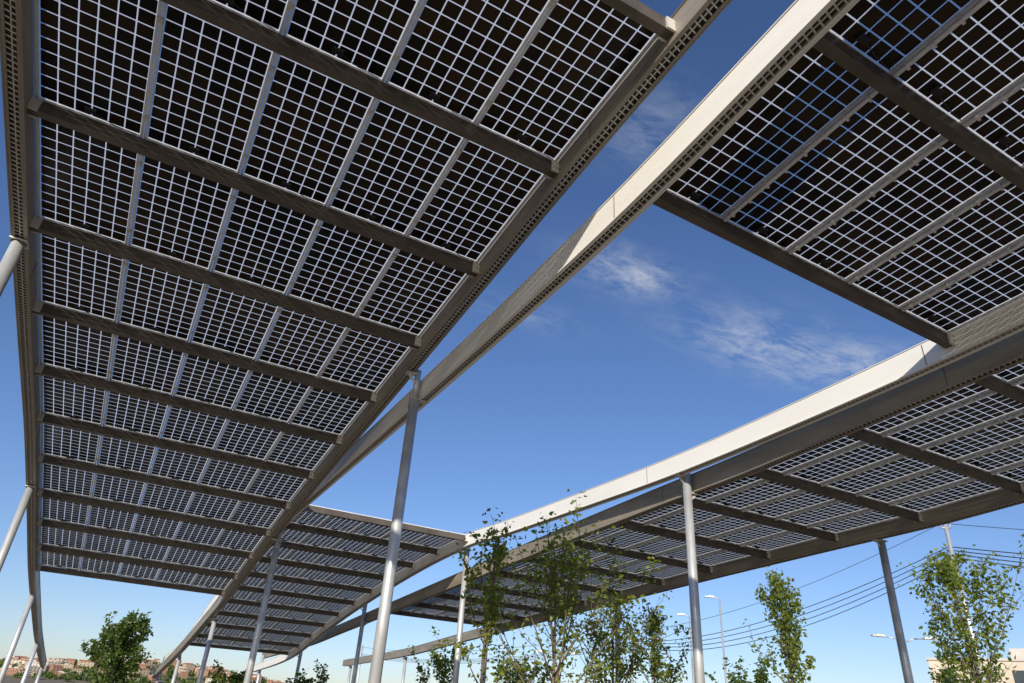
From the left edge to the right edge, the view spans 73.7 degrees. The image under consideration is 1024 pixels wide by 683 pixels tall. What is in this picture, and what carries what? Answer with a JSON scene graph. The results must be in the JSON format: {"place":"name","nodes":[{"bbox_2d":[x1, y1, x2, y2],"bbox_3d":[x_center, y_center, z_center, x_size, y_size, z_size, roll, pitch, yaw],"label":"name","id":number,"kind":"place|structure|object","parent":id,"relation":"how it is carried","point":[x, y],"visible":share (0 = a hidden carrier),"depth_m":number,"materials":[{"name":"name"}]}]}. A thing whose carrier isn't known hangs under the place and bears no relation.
{"place":"outdoors","nodes":[
{"label":"outdoors","id":0,"kind":"place"},
{"bbox_2d":[3,665,205,682],"bbox_3d":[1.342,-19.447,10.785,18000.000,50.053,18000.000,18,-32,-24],"label":"ground","id":1,"kind":"structure","parent":0,"point":[12,679],"depth_m":881.93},
{"bbox_2d":[6,668,24,674],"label":"walls","id":2,"kind":"structure","parent":1,"relation":"on","point":[10,669],"depth_m":897.53,"materials":[{"name":"brick"}]},
{"bbox_2d":[11,659,24,663],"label":"walls","id":3,"kind":"structure","parent":1,"relation":"on","point":[15,661],"depth_m":1005.90,"materials":[{"name":"beige paint"}]},
{"bbox_2d":[25,666,39,675],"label":"walls","id":4,"kind":"structure","parent":1,"relation":"on","point":[35,669],"depth_m":907.37,"materials":[{"name":"beige paint"}]},
{"bbox_2d":[46,661,60,665],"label":"walls","id":5,"kind":"structure","parent":1,"relation":"on","point":[48,663],"depth_m":1024.15,"materials":[{"name":"beige paint"}]},
{"bbox_2d":[46,658,62,661],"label":"walls","id":6,"kind":"structure","parent":1,"relation":"on","point":[48,659],"depth_m":1084.41,"materials":[{"name":"beige paint"}]},
{"bbox_2d":[49,666,62,671],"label":"walls","id":7,"kind":"structure","parent":1,"relation":"on","point":[55,668],"depth_m":946.08,"materials":[{"name":"brick"}]},
{"bbox_2d":[60,664,74,667],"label":"walls","id":8,"kind":"structure","parent":1,"relation":"on","point":[64,666],"depth_m":1055.29,"materials":[{"name":"paint"}]},
{"bbox_2d":[70,669,82,673],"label":"walls","id":9,"kind":"structure","parent":1,"relation":"on","point":[77,671],"depth_m":969.58,"materials":[{"name":"paint"}]},
{"bbox_2d":[79,661,94,668],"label":"walls","id":10,"kind":"structure","parent":1,"relation":"on","point":[86,664],"depth_m":1049.14,"materials":[{"name":"paint"}]},
{"bbox_2d":[0,658,274,682],"bbox_3d":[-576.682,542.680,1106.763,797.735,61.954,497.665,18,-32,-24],"label":"distant trees","id":11,"kind":"object","parent":1,"relation":"on","point":[73,674],"visible":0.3,"depth_m":975.91,"materials":[{"name":"green plant"}]},
{"bbox_2d":[132,669,149,675],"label":"walls","id":12,"kind":"structure","parent":1,"relation":"on","point":[143,671],"depth_m":1033.40,"materials":[{"name":"paint"}]},
{"bbox_2d":[148,675,159,681],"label":"walls","id":13,"kind":"structure","parent":1,"relation":"on","point":[150,677],"depth_m":973.48,"materials":[{"name":"brick"}]},
{"bbox_2d":[178,671,188,679],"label":"walls","id":14,"kind":"structure","parent":1,"relation":"on","point":[184,673],"depth_m":1070.43,"materials":[{"name":"brick"}]},
{"bbox_2d":[182,664,193,669],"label":"walls","id":15,"kind":"structure","parent":1,"relation":"on","point":[188,667],"depth_m":1218.81,"materials":[{"name":"paint"}]},
{"bbox_2d":[196,670,209,677],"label":"walls","id":16,"kind":"structure","parent":1,"relation":"on","point":[205,672],"depth_m":1134.29,"materials":[{"name":"brick"}]},
{"bbox_2d":[356,645,363,682],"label":"utility pole","id":17,"kind":"object","parent":1,"relation":"on","point":[359,666],"visible":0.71,"depth_m":88.07,"materials":[{"name":"grey metal"}]},
{"bbox_2d":[536,650,574,671],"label":"street lamp","id":18,"kind":"object","parent":1,"relation":"on","point":[556,656],"visible":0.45,"depth_m":40.86,"materials":[{"name":"metal"}]},
{"bbox_2d":[677,613,693,682],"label":"street lamp","id":19,"kind":"object","parent":1,"relation":"on","point":[690,646],"visible":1,"depth_m":48.99,"materials":[{"name":"metal"}]},
{"bbox_2d":[704,595,726,682],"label":"street lamp","id":20,"kind":"object","parent":1,"relation":"on","point":[709,596],"visible":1,"depth_m":41.76,"materials":[{"name":"metal"}]},
{"bbox_2d":[704,655,770,682],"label":"young tree","id":21,"kind":"object","parent":1,"relation":"on","point":[760,675],"visible":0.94,"depth_m":29.67,"materials":[{"name":"green plant"}]},
{"bbox_2d":[871,634,936,680],"bbox_3d":[18.617,16.862,31.269,3.002,6.280,0.240,2,-29,4],"label":"street lamp","id":22,"kind":"object","parent":1,"relation":"on","point":[883,635],"visible":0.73,"depth_m":32.68,"materials":[{"name":"metal"}]},
{"bbox_2d":[940,523,985,682],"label":"support pole","id":23,"kind":"object","parent":1,"relation":"on","point":[949,542],"visible":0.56,"depth_m":28.51,"materials":[{"name":"grey metal"}]},
{"bbox_2d":[364,523,1023,663],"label":"overhead wires","id":24,"kind":"object","parent":23,"relation":"hanging from","point":[803,608],"visible":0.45,"depth_m":35.23,"materials":[{"name":"black metal"}]},
{"bbox_2d":[928,650,1000,682],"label":"young tree","id":25,"kind":"object","parent":1,"relation":"on","point":[949,674],"visible":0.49,"depth_m":30.86,"materials":[{"name":"green plant"}]},
{"bbox_2d":[928,660,1023,682],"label":"walls","id":26,"kind":"structure","parent":1,"relation":"on","point":[1008,673],"depth_m":72.14,"materials":[{"name":"beige paint"}]},
{"bbox_2d":[926,648,1023,660],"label":"roof","id":27,"kind":"structure","parent":26,"relation":"on","point":[1018,653],"depth_m":74.63,"materials":[{"name":"stone"}]},
{"bbox_2d":[944,670,1023,682],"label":"windows and door","id":28,"kind":"structure","parent":26,"relation":"attached to","point":[1018,675],"depth_m":71.13,"materials":[{"name":"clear glass"}]},
{"bbox_2d":[0,0,1023,682],"label":"sky","id":29,"kind":"structure","parent":0,"point":[676,337],"materials":[{"name":"blue"}]},
{"label":"paved plaza","id":30,"kind":"structure","parent":0,"visible":0},
{"bbox_2d":[0,235,28,296],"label":"support post","id":31,"kind":"object","parent":30,"relation":"on","point":[12,255],"visible":1,"depth_m":8.47,"materials":[{"name":"metal"}]},
{"bbox_2d":[0,485,35,571],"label":"support post","id":32,"kind":"object","parent":30,"relation":"on","point":[15,523],"visible":1,"depth_m":14.65,"materials":[{"name":"metal"}]},
{"bbox_2d":[0,0,731,678],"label":"solar canopy","id":33,"kind":"object","parent":32,"relation":"on","point":[486,132],"visible":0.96,"depth_m":8.62,"materials":[{"name":"metal"}]},
{"bbox_2d":[0,594,36,682],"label":"support post","id":34,"kind":"object","parent":30,"relation":"on","point":[10,653],"visible":1,"depth_m":21.09,"materials":[{"name":"metal"}]},
{"bbox_2d":[20,643,39,682],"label":"support post","id":35,"kind":"object","parent":30,"relation":"on","point":[29,663],"visible":1,"depth_m":28.16,"materials":[{"name":"metal"}]},
{"bbox_2d":[35,667,43,682],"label":"support post","id":36,"kind":"object","parent":30,"relation":"on","point":[39,675],"visible":1,"depth_m":35.30,"materials":[{"name":"metal"}]},
{"bbox_2d":[79,608,154,682],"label":"park tree","id":37,"kind":"object","parent":30,"relation":"on","point":[118,645],"visible":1,"depth_m":35.95,"materials":[{"name":"green plant"}]},
{"bbox_2d":[171,654,181,682],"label":"support post","id":38,"kind":"object","parent":30,"relation":"on","point":[176,669],"visible":0.66,"depth_m":30.51,"materials":[{"name":"metal"}]},
{"bbox_2d":[196,590,223,682],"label":"support post","id":39,"kind":"object","parent":30,"relation":"on","point":[206,652],"visible":0.69,"depth_m":23.58,"materials":[{"name":"metal"}]},
{"bbox_2d":[210,659,253,682],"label":"young tree","id":40,"kind":"object","parent":30,"relation":"on","point":[237,678],"visible":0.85,"depth_m":32.23,"materials":[{"name":"green plant"}]},
{"bbox_2d":[256,655,265,682],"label":"support post","id":41,"kind":"object","parent":30,"relation":"on","point":[259,672],"visible":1,"depth_m":40.15,"materials":[{"name":"metal"}]},
{"bbox_2d":[243,531,282,682],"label":"support post","id":42,"kind":"object","parent":30,"relation":"on","point":[259,624],"visible":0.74,"depth_m":16.85,"materials":[{"name":"metal"}]},
{"bbox_2d":[294,652,302,681],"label":"support post","id":43,"kind":"object","parent":30,"relation":"on","point":[298,663],"visible":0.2,"depth_m":32.98,"materials":[{"name":"metal"}]},
{"bbox_2d":[163,0,1023,671],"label":"solar canopy","id":44,"kind":"object","parent":43,"relation":"on","point":[867,154],"visible":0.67,"depth_m":6.87,"materials":[{"name":"white metal"}]},
{"bbox_2d":[189,504,468,655],"bbox_3d":[-8.304,9.926,25.923,4.861,2.484,20.066,18,-32,-24],"label":"solar canopy","id":45,"kind":"object","parent":44,"relation":"attached to","point":[331,563],"visible":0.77,"depth_m":23.94,"materials":[{"name":"metal"}]},
{"bbox_2d":[285,659,329,682],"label":"young tree","id":46,"kind":"object","parent":30,"relation":"on","point":[322,677],"visible":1,"depth_m":29.42,"materials":[{"name":"green plant"}]},
{"bbox_2d":[347,666,351,682],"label":"support post","id":47,"kind":"object","parent":30,"relation":"on","point":[349,673],"visible":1,"depth_m":42.50,"materials":[{"name":"metal"}]},
{"bbox_2d":[351,604,367,682],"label":"support post","id":48,"kind":"object","parent":30,"relation":"on","point":[358,648],"visible":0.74,"depth_m":26.06,"materials":[{"name":"metal"}]},
{"bbox_2d":[368,370,427,682],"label":"support post","id":49,"kind":"object","parent":30,"relation":"on","point":[379,648],"visible":0.98,"depth_m":9.79,"materials":[{"name":"metal"}]},
{"bbox_2d":[401,657,407,682],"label":"support post","id":50,"kind":"object","parent":30,"relation":"on","point":[404,670],"visible":1,"depth_m":35.24,"materials":[{"name":"metal"}]},
{"bbox_2d":[406,626,468,682],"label":"young tree","id":51,"kind":"object","parent":30,"relation":"on","point":[439,664],"visible":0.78,"depth_m":27.91,"materials":[{"name":"green plant"}]},
{"bbox_2d":[452,548,469,682],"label":"support post","id":52,"kind":"object","parent":30,"relation":"on","point":[456,668],"visible":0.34,"depth_m":19.05,"materials":[{"name":"metal"}]},
{"bbox_2d":[454,521,513,682],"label":"young tree","id":53,"kind":"object","parent":30,"relation":"on","point":[489,609],"visible":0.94,"depth_m":12.13,"materials":[{"name":"green plant"}]},
{"bbox_2d":[491,646,551,682],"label":"young tree","id":54,"kind":"object","parent":30,"relation":"on","point":[517,677],"visible":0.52,"depth_m":26.85,"materials":[{"name":"green plant"}]},
{"bbox_2d":[452,489,663,682],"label":"young tree","id":55,"kind":"object","parent":30,"relation":"on","point":[552,587],"visible":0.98,"depth_m":12.30,"materials":[{"name":"green plant"}]},
{"bbox_2d":[610,604,620,682],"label":"support post","id":56,"kind":"object","parent":30,"relation":"on","point":[616,642],"visible":0.12,"depth_m":21.27,"materials":[{"name":"metal"}]},
{"bbox_2d":[541,565,691,682],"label":"young tree","id":57,"kind":"object","parent":30,"relation":"on","point":[633,657],"visible":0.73,"depth_m":14.35,"materials":[{"name":"green plant"}]},
{"bbox_2d":[610,601,690,682],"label":"young tree","id":58,"kind":"object","parent":30,"relation":"on","point":[656,663],"visible":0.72,"depth_m":16.80,"materials":[{"name":"green plant"}]},
{"bbox_2d":[674,473,704,682],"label":"support post","id":59,"kind":"object","parent":30,"relation":"on","point":[689,495],"visible":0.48,"depth_m":11.74,"materials":[{"name":"metal"}]},
{"bbox_2d":[742,566,815,682],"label":"young tree","id":60,"kind":"object","parent":30,"relation":"on","point":[785,626],"visible":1,"depth_m":21.36,"materials":[{"name":"green plant"}]},
{"bbox_2d":[872,539,913,682],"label":"support post","id":61,"kind":"object","parent":30,"relation":"on","point":[898,629],"visible":1,"depth_m":13.97,"materials":[{"name":"metal"}]},
{"bbox_2d":[262,330,1023,665],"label":"solar canopy","id":62,"kind":"object","parent":61,"relation":"on","point":[942,446],"visible":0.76,"depth_m":13.19,"materials":[{"name":"metal"}]},
{"bbox_2d":[896,534,1023,682],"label":"young tree","id":63,"kind":"object","parent":30,"relation":"on","point":[945,567],"visible":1,"depth_m":17.42,"materials":[{"name":"green plant"}]}
]}

